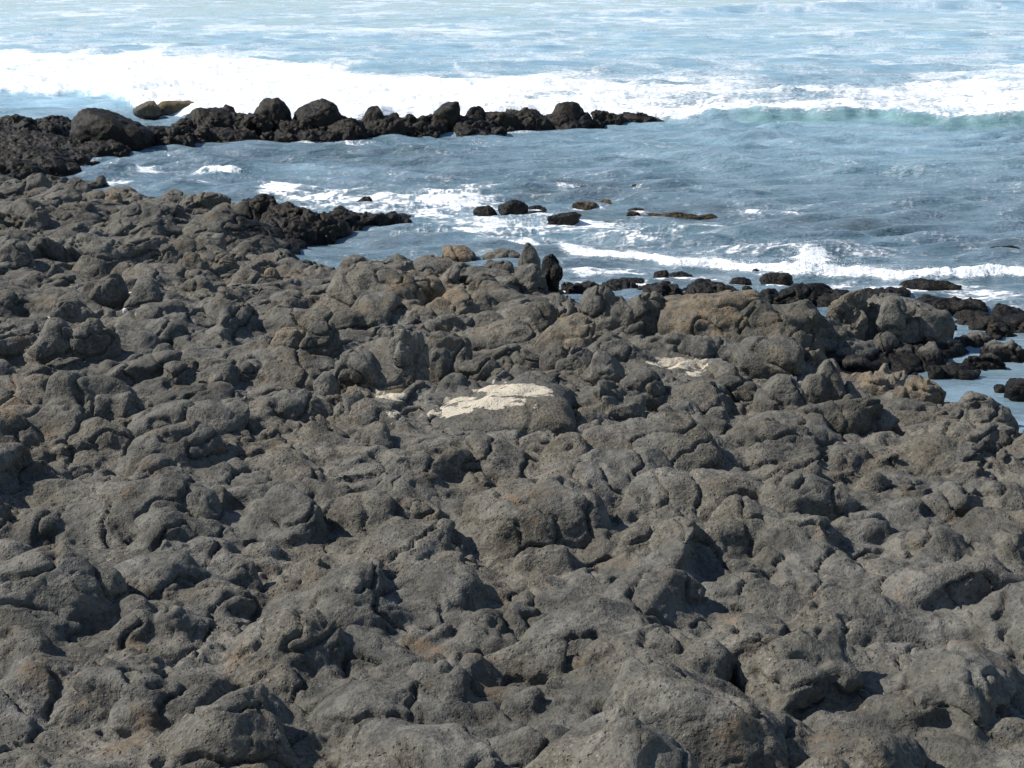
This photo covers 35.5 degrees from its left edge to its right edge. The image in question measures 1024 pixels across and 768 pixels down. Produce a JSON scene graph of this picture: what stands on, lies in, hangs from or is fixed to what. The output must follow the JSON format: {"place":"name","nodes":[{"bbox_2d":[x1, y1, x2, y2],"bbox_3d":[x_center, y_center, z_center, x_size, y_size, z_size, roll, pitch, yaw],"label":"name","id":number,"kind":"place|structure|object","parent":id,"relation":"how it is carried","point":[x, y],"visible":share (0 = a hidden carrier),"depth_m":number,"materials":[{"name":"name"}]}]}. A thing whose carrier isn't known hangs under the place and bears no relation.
{"place":"outdoors","nodes":[
{"label":"outdoors","id":0,"kind":"place"},
{"bbox_2d":[0,173,1023,767],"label":"rock shelf","id":1,"kind":"object","parent":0,"point":[294,573],"visible":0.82,"depth_m":19.65,"materials":[{"name":"stone"}]},
{"bbox_2d":[0,242,36,268],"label":"boulder","id":2,"kind":"object","parent":1,"relation":"on","point":[20,254],"visible":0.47,"depth_m":37.76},
{"bbox_2d":[0,318,37,333],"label":"boulder","id":3,"kind":"object","parent":1,"relation":"on","point":[29,325],"visible":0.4,"depth_m":31.36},
{"bbox_2d":[0,374,49,404],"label":"boulder","id":4,"kind":"object","parent":1,"relation":"on","point":[32,386],"visible":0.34,"depth_m":26.30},
{"bbox_2d":[24,173,51,190],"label":"boulder","id":5,"kind":"object","parent":1,"relation":"on","point":[37,180],"visible":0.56,"depth_m":51.74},
{"bbox_2d":[26,317,73,364],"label":"boulder","id":6,"kind":"object","parent":1,"relation":"on","point":[50,344],"visible":0.41,"depth_m":29.05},
{"bbox_2d":[50,300,95,322],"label":"boulder","id":7,"kind":"object","parent":1,"relation":"on","point":[74,311],"visible":0.34,"depth_m":32.32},
{"bbox_2d":[43,370,137,407],"bbox_3d":[-6.706,0.423,25.556,1.449,1.379,1.164,0,15,0],"label":"boulder","id":8,"kind":"object","parent":1,"relation":"on","point":[82,388],"visible":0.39,"depth_m":25.22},
{"bbox_2d":[69,317,120,360],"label":"boulder","id":9,"kind":"object","parent":1,"relation":"on","point":[94,339],"visible":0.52,"depth_m":29.24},
{"bbox_2d":[85,175,108,188],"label":"boulder","id":10,"kind":"object","parent":1,"relation":"on","point":[99,182],"visible":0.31,"depth_m":55.51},
{"bbox_2d":[76,273,129,307],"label":"boulder","id":11,"kind":"object","parent":1,"relation":"on","point":[111,290],"visible":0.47,"depth_m":33.82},
{"bbox_2d":[105,192,122,203],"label":"boulder","id":12,"kind":"object","parent":1,"relation":"on","point":[115,197],"visible":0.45,"depth_m":48.88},
{"bbox_2d":[85,391,144,420],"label":"boulder","id":13,"kind":"object","parent":1,"relation":"on","point":[108,407],"visible":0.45,"depth_m":25.09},
{"bbox_2d":[123,276,161,310],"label":"boulder","id":14,"kind":"object","parent":1,"relation":"on","point":[145,289],"visible":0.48,"depth_m":33.66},
{"bbox_2d":[152,343,174,353],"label":"boulder","id":15,"kind":"object","parent":1,"relation":"on","point":[162,347],"visible":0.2,"depth_m":29.15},
{"bbox_2d":[126,399,249,438],"bbox_3d":[-5.035,0.705,24.718,1.936,0.847,1.146,0,15,0],"label":"boulder","id":16,"kind":"object","parent":1,"relation":"on","point":[229,417],"visible":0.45,"depth_m":24.58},
{"bbox_2d":[182,219,196,234],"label":"boulder","id":17,"kind":"object","parent":1,"relation":"on","point":[185,229],"visible":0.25,"depth_m":43.59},
{"bbox_2d":[177,252,209,270],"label":"boulder","id":18,"kind":"object","parent":1,"relation":"on","point":[192,260],"visible":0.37,"depth_m":37.46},
{"bbox_2d":[179,192,230,213],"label":"boulder","id":19,"kind":"object","parent":1,"relation":"on","point":[188,203],"visible":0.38,"depth_m":48.21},
{"bbox_2d":[193,362,239,384],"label":"boulder","id":20,"kind":"object","parent":1,"relation":"on","point":[228,372],"visible":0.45,"depth_m":27.74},
{"bbox_2d":[207,254,239,270],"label":"boulder","id":21,"kind":"object","parent":1,"relation":"on","point":[228,262],"visible":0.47,"depth_m":38.34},
{"bbox_2d":[239,361,261,381],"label":"boulder","id":22,"kind":"object","parent":1,"relation":"on","point":[246,372],"visible":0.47,"depth_m":28.10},
{"bbox_2d":[263,267,280,279],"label":"boulder","id":23,"kind":"object","parent":1,"relation":"on","point":[272,272],"visible":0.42,"depth_m":38.46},
{"bbox_2d":[267,327,305,349],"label":"boulder","id":24,"kind":"object","parent":1,"relation":"on","point":[291,337],"visible":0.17,"depth_m":29.34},
{"bbox_2d":[299,320,343,358],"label":"boulder","id":25,"kind":"object","parent":1,"relation":"on","point":[321,338],"visible":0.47,"depth_m":29.18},
{"bbox_2d":[313,371,340,396],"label":"boulder","id":26,"kind":"object","parent":1,"relation":"on","point":[325,383],"visible":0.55,"depth_m":26.95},
{"bbox_2d":[357,196,372,201],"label":"sea rock","id":27,"kind":"object","parent":1,"relation":"on","point":[366,198],"visible":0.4,"depth_m":51.67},
{"bbox_2d":[333,349,406,395],"bbox_3d":[-2.400,0.100,27.457,1.357,1.345,0.878,5,16,18],"label":"boulder","id":28,"kind":"object","parent":1,"relation":"on","point":[353,367],"visible":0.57,"depth_m":27.09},
{"bbox_2d":[371,326,391,336],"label":"boulder","id":29,"kind":"object","parent":1,"relation":"on","point":[381,331],"visible":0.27,"depth_m":31.24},
{"bbox_2d":[388,324,429,385],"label":"boulder","id":30,"kind":"object","parent":1,"relation":"on","point":[408,351],"visible":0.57,"depth_m":27.57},
{"bbox_2d":[407,270,445,303],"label":"boulder","id":31,"kind":"object","parent":1,"relation":"on","point":[431,285],"visible":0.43,"depth_m":34.36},
{"bbox_2d":[426,331,472,384],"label":"boulder","id":32,"kind":"object","parent":1,"relation":"on","point":[449,352],"visible":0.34,"depth_m":28.38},
{"bbox_2d":[431,313,472,331],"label":"boulder","id":33,"kind":"object","parent":1,"relation":"on","point":[449,322],"visible":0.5,"depth_m":31.28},
{"bbox_2d":[425,286,480,315],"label":"boulder","id":34,"kind":"object","parent":1,"relation":"on","point":[457,300],"visible":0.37,"depth_m":32.70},
{"bbox_2d":[442,245,477,261],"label":"boulder","id":35,"kind":"object","parent":1,"relation":"on","point":[460,253],"visible":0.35,"depth_m":42.34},
{"bbox_2d":[466,272,497,290],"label":"boulder","id":36,"kind":"object","parent":1,"relation":"on","point":[475,281],"visible":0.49,"depth_m":35.88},
{"bbox_2d":[456,356,513,380],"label":"boulder","id":37,"kind":"object","parent":1,"relation":"on","point":[478,368],"visible":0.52,"depth_m":28.12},
{"bbox_2d":[484,259,514,273],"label":"boulder","id":38,"kind":"object","parent":1,"relation":"on","point":[507,265],"visible":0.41,"depth_m":38.51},
{"bbox_2d":[482,248,519,259],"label":"boulder","id":39,"kind":"object","parent":1,"relation":"on","point":[502,253],"visible":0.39,"depth_m":42.36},
{"bbox_2d":[430,378,577,435],"bbox_3d":[-0.065,0.592,25.833,2.602,1.185,2.197,0,15,0],"label":"boulder","id":40,"kind":"object","parent":1,"relation":"on","point":[525,406],"visible":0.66,"depth_m":25.19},
{"bbox_2d":[498,199,528,215],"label":"sea rock","id":41,"kind":"object","parent":1,"relation":"on","point":[514,207],"visible":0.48,"depth_m":49.52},
{"bbox_2d":[510,348,539,367],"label":"boulder","id":42,"kind":"object","parent":1,"relation":"on","point":[525,357],"visible":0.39,"depth_m":29.02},
{"bbox_2d":[518,242,540,268],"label":"boulder","id":43,"kind":"object","parent":1,"relation":"on","point":[529,254],"visible":0.48,"depth_m":40.24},
{"bbox_2d":[514,266,547,292],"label":"boulder","id":44,"kind":"object","parent":1,"relation":"on","point":[531,278],"visible":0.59,"depth_m":37.25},
{"bbox_2d":[526,210,547,213],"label":"sea rock","id":45,"kind":"object","parent":1,"relation":"on","point":[541,211],"visible":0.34,"depth_m":49.50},
{"bbox_2d":[528,205,546,210],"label":"sea rock","id":46,"kind":"object","parent":1,"relation":"on","point":[539,207],"visible":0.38,"depth_m":50.93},
{"bbox_2d":[541,254,562,291],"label":"boulder","id":47,"kind":"object","parent":1,"relation":"on","point":[551,270],"visible":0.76,"depth_m":37.71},
{"bbox_2d":[539,342,568,370],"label":"boulder","id":48,"kind":"object","parent":1,"relation":"on","point":[551,355],"visible":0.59,"depth_m":28.92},
{"bbox_2d":[533,312,595,352],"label":"boulder","id":49,"kind":"object","parent":1,"relation":"on","point":[571,330],"visible":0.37,"depth_m":29.83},
{"bbox_2d":[547,211,581,225],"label":"sea rock","id":50,"kind":"object","parent":1,"relation":"on","point":[570,218],"visible":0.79,"depth_m":48.16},
{"bbox_2d":[549,299,580,318],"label":"boulder","id":51,"kind":"object","parent":1,"relation":"on","point":[567,308],"visible":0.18,"depth_m":32.70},
{"bbox_2d":[560,282,573,290],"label":"boulder","id":52,"kind":"object","parent":1,"relation":"on","point":[565,286],"visible":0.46,"depth_m":38.63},
{"bbox_2d":[555,346,593,370],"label":"boulder","id":53,"kind":"object","parent":1,"relation":"on","point":[578,357],"visible":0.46,"depth_m":28.73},
{"bbox_2d":[578,350,625,385],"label":"boulder","id":54,"kind":"object","parent":1,"relation":"on","point":[605,365],"visible":0.46,"depth_m":28.40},
{"bbox_2d":[579,284,634,330],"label":"boulder","id":55,"kind":"object","parent":1,"relation":"on","point":[602,306],"visible":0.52,"depth_m":32.12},
{"bbox_2d":[573,379,646,421],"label":"boulder","id":56,"kind":"object","parent":1,"relation":"on","point":[614,401],"visible":0.43,"depth_m":26.08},
{"bbox_2d":[626,211,640,216],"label":"sea rock","id":57,"kind":"object","parent":1,"relation":"on","point":[631,213],"visible":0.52,"depth_m":49.33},
{"bbox_2d":[627,208,643,210],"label":"sea rock","id":58,"kind":"object","parent":1,"relation":"on","point":[634,209],"visible":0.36,"depth_m":50.58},
{"bbox_2d":[627,277,644,283],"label":"sea rock","id":59,"kind":"object","parent":1,"relation":"on","point":[638,280],"visible":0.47,"depth_m":39.84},
{"bbox_2d":[616,368,665,411],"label":"boulder","id":60,"kind":"object","parent":1,"relation":"on","point":[647,383],"visible":0.4,"depth_m":27.16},
{"bbox_2d":[626,291,665,333],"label":"boulder","id":61,"kind":"object","parent":1,"relation":"on","point":[646,307],"visible":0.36,"depth_m":32.04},
{"bbox_2d":[565,277,756,295],"bbox_3d":[3.646,-1.927,38.370,4.822,1.180,1.450,2,15,6],"label":"rock ledge","id":62,"kind":"object","parent":1,"relation":"on","point":[702,285],"visible":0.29,"depth_m":38.14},
{"bbox_2d":[653,270,668,277],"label":"sea rock","id":63,"kind":"object","parent":1,"relation":"on","point":[662,274],"visible":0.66,"depth_m":40.13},
{"bbox_2d":[656,399,701,414],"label":"boulder","id":64,"kind":"object","parent":1,"relation":"on","point":[689,406],"visible":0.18,"depth_m":26.56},
{"bbox_2d":[669,271,692,276],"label":"sea rock","id":65,"kind":"object","parent":1,"relation":"on","point":[679,274],"visible":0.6,"depth_m":40.64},
{"bbox_2d":[667,358,723,373],"bbox_3d":[3.267,-0.128,29.504,1.439,0.760,0.861,0,15,0],"label":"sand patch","id":66,"kind":"object","parent":1,"relation":"on","point":[692,366],"visible":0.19,"depth_m":29.45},
{"bbox_2d":[656,289,763,339],"bbox_3d":[3.985,-0.927,32.252,2.412,2.071,2.536,0,15,0],"label":"boulder","id":67,"kind":"object","parent":1,"relation":"on","point":[711,315],"visible":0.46,"depth_m":31.43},
{"bbox_2d":[710,375,760,400],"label":"boulder","id":68,"kind":"object","parent":1,"relation":"on","point":[739,388],"visible":0.28,"depth_m":27.92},
{"bbox_2d":[729,277,751,284],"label":"sea rock","id":69,"kind":"object","parent":1,"relation":"on","point":[741,281],"visible":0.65,"depth_m":39.43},
{"bbox_2d":[712,335,816,379],"bbox_3d":[4.701,-0.188,30.154,2.096,1.600,1.613,0,15,0],"label":"boulder","id":70,"kind":"object","parent":1,"relation":"on","point":[760,357],"visible":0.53,"depth_m":29.54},
{"bbox_2d":[759,272,793,285],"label":"sea rock","id":71,"kind":"object","parent":1,"relation":"on","point":[777,278],"visible":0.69,"depth_m":39.62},
{"bbox_2d":[730,299,825,354],"bbox_3d":[4.894,-0.764,31.851,2.767,1.952,2.480,0,15,0],"label":"boulder","id":72,"kind":"object","parent":1,"relation":"on","point":[800,321],"visible":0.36,"depth_m":31.23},
{"bbox_2d":[753,374,807,412],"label":"boulder","id":73,"kind":"object","parent":1,"relation":"on","point":[780,391],"visible":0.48,"depth_m":27.01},
{"bbox_2d":[772,286,805,303],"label":"boulder","id":74,"kind":"object","parent":1,"relation":"on","point":[788,295],"visible":0.43,"depth_m":36.66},
{"bbox_2d":[804,347,826,370],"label":"boulder","id":75,"kind":"object","parent":1,"relation":"on","point":[815,359],"visible":0.41,"depth_m":30.08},
{"bbox_2d":[807,283,832,295],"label":"boulder","id":76,"kind":"object","parent":1,"relation":"on","point":[822,288],"visible":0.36,"depth_m":37.30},
{"bbox_2d":[801,358,861,403],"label":"boulder","id":77,"kind":"object","parent":1,"relation":"on","point":[825,383],"visible":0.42,"depth_m":27.66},
{"bbox_2d":[821,315,841,325],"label":"boulder","id":78,"kind":"object","parent":1,"relation":"on","point":[827,320],"visible":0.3,"depth_m":32.10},
{"bbox_2d":[760,282,910,307],"bbox_3d":[7.507,-1.639,37.272,4.003,1.395,1.306,-3,15,-11],"label":"rock ledge","id":79,"kind":"object","parent":1,"relation":"on","point":[823,300],"visible":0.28,"depth_m":37.05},
{"bbox_2d":[795,398,883,435],"bbox_3d":[5.287,0.667,26.075,1.553,0.914,0.795,0,15,0],"label":"boulder","id":80,"kind":"object","parent":1,"relation":"on","point":[844,416],"visible":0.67,"depth_m":25.85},
{"bbox_2d":[826,289,867,340],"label":"boulder","id":81,"kind":"object","parent":1,"relation":"on","point":[848,309],"visible":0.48,"depth_m":32.52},
{"bbox_2d":[834,336,878,361],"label":"boulder","id":82,"kind":"object","parent":1,"relation":"on","point":[847,345],"visible":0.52,"depth_m":31.77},
{"bbox_2d":[865,323,874,335],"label":"boulder","id":83,"kind":"object","parent":1,"relation":"on","point":[869,332],"visible":0.17,"depth_m":32.76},
{"bbox_2d":[851,363,907,395],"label":"boulder","id":84,"kind":"object","parent":1,"relation":"on","point":[883,379],"visible":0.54,"depth_m":28.95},
{"bbox_2d":[873,331,898,353],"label":"boulder","id":85,"kind":"object","parent":1,"relation":"on","point":[887,342],"visible":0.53,"depth_m":32.21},
{"bbox_2d":[865,293,923,342],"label":"boulder","id":86,"kind":"object","parent":1,"relation":"on","point":[884,312],"visible":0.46,"depth_m":32.56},
{"bbox_2d":[881,398,947,427],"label":"boulder","id":87,"kind":"object","parent":1,"relation":"on","point":[906,411],"visible":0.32,"depth_m":27.03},
{"bbox_2d":[892,375,945,403],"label":"boulder","id":88,"kind":"object","parent":1,"relation":"on","point":[920,388],"visible":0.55,"depth_m":27.94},
{"bbox_2d":[903,298,954,343],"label":"boulder","id":89,"kind":"object","parent":1,"relation":"on","point":[935,324],"visible":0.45,"depth_m":32.75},
{"bbox_2d":[927,365,944,379],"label":"sea rock","id":90,"kind":"object","parent":1,"relation":"on","point":[936,372],"visible":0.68,"depth_m":30.98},
{"bbox_2d":[914,322,1016,365],"bbox_3d":[9.418,-0.599,33.298,4.141,1.117,1.470,-10,18,-34],"label":"rock strip","id":91,"kind":"object","parent":1,"relation":"on","point":[930,351],"visible":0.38,"depth_m":33.06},
{"bbox_2d":[916,297,1023,332],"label":"rock ledge","id":92,"kind":"object","parent":1,"relation":"on","point":[979,320],"visible":0.33,"depth_m":35.15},
{"bbox_2d":[941,339,1023,379],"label":"rock strip","id":93,"kind":"object","parent":1,"relation":"on","point":[994,355],"visible":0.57,"depth_m":31.77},
{"bbox_2d":[948,391,1018,431],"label":"boulder","id":94,"kind":"object","parent":1,"relation":"on","point":[971,404],"visible":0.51,"depth_m":26.54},
{"bbox_2d":[1000,314,1023,326],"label":"sea rock","id":95,"kind":"object","parent":1,"relation":"on","point":[1017,320],"visible":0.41,"depth_m":34.86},
{"bbox_2d":[0,0,1023,432],"bbox_3d":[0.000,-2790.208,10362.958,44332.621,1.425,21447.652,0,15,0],"label":"water","id":96,"kind":"structure","parent":0,"point":[874,140],"depth_m":76.08,"materials":[{"name":"liquid"}]},
{"bbox_2d":[0,114,151,180],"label":"rock platform","id":97,"kind":"object","parent":96,"relation":"in","point":[46,145],"visible":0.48,"depth_m":63.18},
{"bbox_2d":[69,108,154,150],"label":"boulder","id":98,"kind":"object","parent":97,"relation":"on","point":[90,124],"visible":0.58,"depth_m":64.70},
{"bbox_2d":[133,101,160,119],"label":"boulder","id":99,"kind":"object","parent":96,"relation":"in","point":[148,110],"visible":0.91,"depth_m":77.80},
{"bbox_2d":[157,100,193,115],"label":"boulder","id":100,"kind":"object","parent":96,"relation":"in","point":[168,107],"visible":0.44,"depth_m":78.50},
{"bbox_2d":[242,193,413,245],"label":"rock spit","id":101,"kind":"structure","parent":96,"relation":"in","point":[309,227],"depth_m":45.79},
{"bbox_2d":[146,104,665,146],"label":"rock reef","id":102,"kind":"object","parent":96,"relation":"in","point":[185,131],"visible":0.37,"depth_m":69.88},
{"bbox_2d":[185,107,232,128],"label":"boulder","id":103,"kind":"object","parent":102,"relation":"on","point":[205,114],"visible":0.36,"depth_m":69.28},
{"bbox_2d":[254,98,291,130],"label":"boulder","id":104,"kind":"object","parent":102,"relation":"on","point":[275,109],"visible":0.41,"depth_m":69.56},
{"bbox_2d":[293,98,340,128],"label":"boulder","id":105,"kind":"object","parent":102,"relation":"on","point":[321,112],"visible":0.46,"depth_m":69.62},
{"bbox_2d":[361,106,383,121],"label":"boulder","id":106,"kind":"object","parent":102,"relation":"on","point":[372,113],"visible":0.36,"depth_m":70.21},
{"bbox_2d":[433,101,459,127],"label":"boulder","id":107,"kind":"object","parent":102,"relation":"on","point":[449,112],"visible":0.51,"depth_m":71.40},
{"bbox_2d":[465,106,485,119],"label":"boulder","id":108,"kind":"object","parent":102,"relation":"on","point":[478,112],"visible":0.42,"depth_m":72.66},
{"bbox_2d":[552,101,583,118],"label":"boulder","id":109,"kind":"object","parent":102,"relation":"on","point":[570,109],"visible":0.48,"depth_m":74.06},
{"bbox_2d":[623,114,659,122],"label":"boulder","id":110,"kind":"object","parent":102,"relation":"on","point":[639,119],"visible":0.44,"depth_m":76.02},
{"bbox_2d":[473,205,496,215],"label":"sea rock","id":111,"kind":"object","parent":96,"relation":"in","point":[487,210],"visible":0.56,"depth_m":49.47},
{"bbox_2d":[572,201,597,209],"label":"sea rock","id":112,"kind":"object","parent":96,"relation":"in","point":[583,205],"visible":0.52,"depth_m":51.38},
{"bbox_2d":[598,199,612,203],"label":"sea rock","id":113,"kind":"object","parent":96,"relation":"in","point":[607,201],"visible":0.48,"depth_m":51.71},
{"bbox_2d":[194,91,1022,277],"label":"sea spray","id":114,"kind":"object","parent":96,"relation":"on","point":[511,107],"visible":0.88,"depth_m":40.85,"materials":[{"name":"white"}]},
{"bbox_2d":[647,212,717,219],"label":"sea rock","id":115,"kind":"object","parent":96,"relation":"in","point":[693,216],"visible":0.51,"depth_m":49.55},
{"bbox_2d":[899,278,961,290],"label":"sea rock","id":116,"kind":"object","parent":96,"relation":"in","point":[923,284],"visible":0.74,"depth_m":39.16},
{"bbox_2d":[916,294,980,315],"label":"sea rock","id":117,"kind":"object","parent":96,"relation":"in","point":[953,305],"visible":0.41,"depth_m":36.04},
{"bbox_2d":[993,384,1004,392],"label":"sea rock","id":118,"kind":"object","parent":96,"relation":"in","point":[999,388],"visible":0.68,"depth_m":30.03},
{"bbox_2d":[991,245,1019,248],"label":"sea rock","id":119,"kind":"object","parent":96,"relation":"in","point":[1010,246],"visible":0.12,"depth_m":44.01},
{"bbox_2d":[1004,378,1023,401],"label":"sea rock","id":120,"kind":"object","parent":96,"relation":"in","point":[1014,389],"visible":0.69,"depth_m":29.32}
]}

